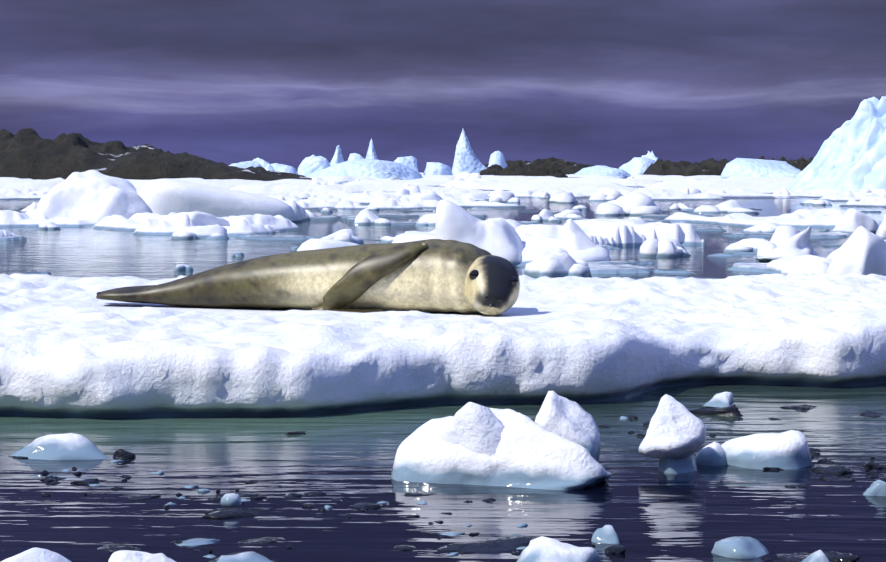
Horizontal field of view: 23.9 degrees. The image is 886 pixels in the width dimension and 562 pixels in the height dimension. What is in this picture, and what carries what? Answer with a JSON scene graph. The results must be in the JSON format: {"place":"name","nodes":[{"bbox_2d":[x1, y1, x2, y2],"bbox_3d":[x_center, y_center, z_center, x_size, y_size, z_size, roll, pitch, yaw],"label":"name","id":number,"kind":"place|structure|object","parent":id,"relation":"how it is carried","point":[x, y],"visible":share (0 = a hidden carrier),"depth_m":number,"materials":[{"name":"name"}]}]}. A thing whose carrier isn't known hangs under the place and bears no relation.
{"place":"outdoors","nodes":[
{"label":"outdoors","id":0,"kind":"place"},
{"bbox_2d":[0,172,885,561],"bbox_3d":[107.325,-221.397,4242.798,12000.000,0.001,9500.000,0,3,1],"label":"water","id":1,"kind":"structure","parent":0,"point":[642,506],"depth_m":6.54,"materials":[{"name":"liquid"}]},
{"bbox_2d":[0,128,311,180],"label":"rock","id":2,"kind":"object","parent":1,"relation":"in","point":[30,153],"visible":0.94,"depth_m":178.76,"materials":[{"name":"grey stone"}]},
{"bbox_2d":[0,272,885,417],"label":"floe","id":3,"kind":"object","parent":1,"relation":"on","point":[72,347],"visible":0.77,"depth_m":8.85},
{"bbox_2d":[96,239,519,315],"bbox_3d":[-0.737,-0.037,11.221,2.495,0.391,0.642,1,3,21],"label":"seal","id":4,"kind":"object","parent":3,"relation":"on","point":[429,275],"visible":0.96,"depth_m":10.87,"materials":[{"name":"fur"}]},
{"bbox_2d":[469,270,517,302],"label":"eyes and nostrils","id":5,"kind":"object","parent":4,"relation":"attached to","point":[473,274],"visible":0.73,"depth_m":10.60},
{"bbox_2d":[0,173,885,278],"bbox_3d":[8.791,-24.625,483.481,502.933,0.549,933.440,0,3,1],"label":"pack ice","id":6,"kind":"structure","parent":1,"relation":"on","point":[607,234],"depth_m":53.56,"materials":[{"name":"white ice"}]},
{"bbox_2d":[480,162,567,177],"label":"rock","id":7,"kind":"object","parent":6,"relation":"on","point":[529,169],"visible":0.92,"depth_m":301.48,"materials":[{"name":"grey stone"}]},
{"bbox_2d":[787,96,885,191],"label":"iceberg","id":8,"kind":"object","parent":6,"relation":"on","point":[851,155],"visible":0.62,"depth_m":88.75,"materials":[{"name":"white ice"}]},
{"bbox_2d":[1,391,885,561],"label":"ice","id":9,"kind":"structure","parent":1,"relation":"in","point":[556,445],"depth_m":6.45,"materials":[{"name":"white ice"}]},
{"bbox_2d":[9,404,885,561],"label":"ice fragments","id":10,"kind":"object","parent":1,"relation":"on","point":[506,543],"depth_m":5.96,"materials":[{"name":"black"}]},
{"bbox_2d":[19,170,885,276],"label":"ice","id":11,"kind":"structure","parent":1,"relation":"in","point":[576,249],"depth_m":32.30,"materials":[{"name":"white ice"}]},
{"bbox_2d":[228,129,800,179],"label":"distant icebergs","id":12,"kind":"object","parent":1,"relation":"on","point":[370,165],"visible":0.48,"depth_m":246.45,"materials":[{"name":"white ice"}]},
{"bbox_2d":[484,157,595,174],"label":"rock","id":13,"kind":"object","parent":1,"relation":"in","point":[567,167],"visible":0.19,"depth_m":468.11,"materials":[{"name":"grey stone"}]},
{"bbox_2d":[642,158,804,175],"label":"rock","id":14,"kind":"object","parent":1,"relation":"in","point":[708,166],"visible":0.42,"depth_m":342.28,"materials":[{"name":"grey stone"}]},
{"bbox_2d":[759,156,813,168],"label":"rock","id":15,"kind":"object","parent":1,"relation":"in","point":[801,162],"visible":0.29,"depth_m":730.54,"materials":[{"name":"grey stone"}]},
{"bbox_2d":[0,0,885,171],"label":"sky","id":16,"kind":"structure","parent":0,"point":[610,83],"materials":[{"name":"purple"}]}
]}

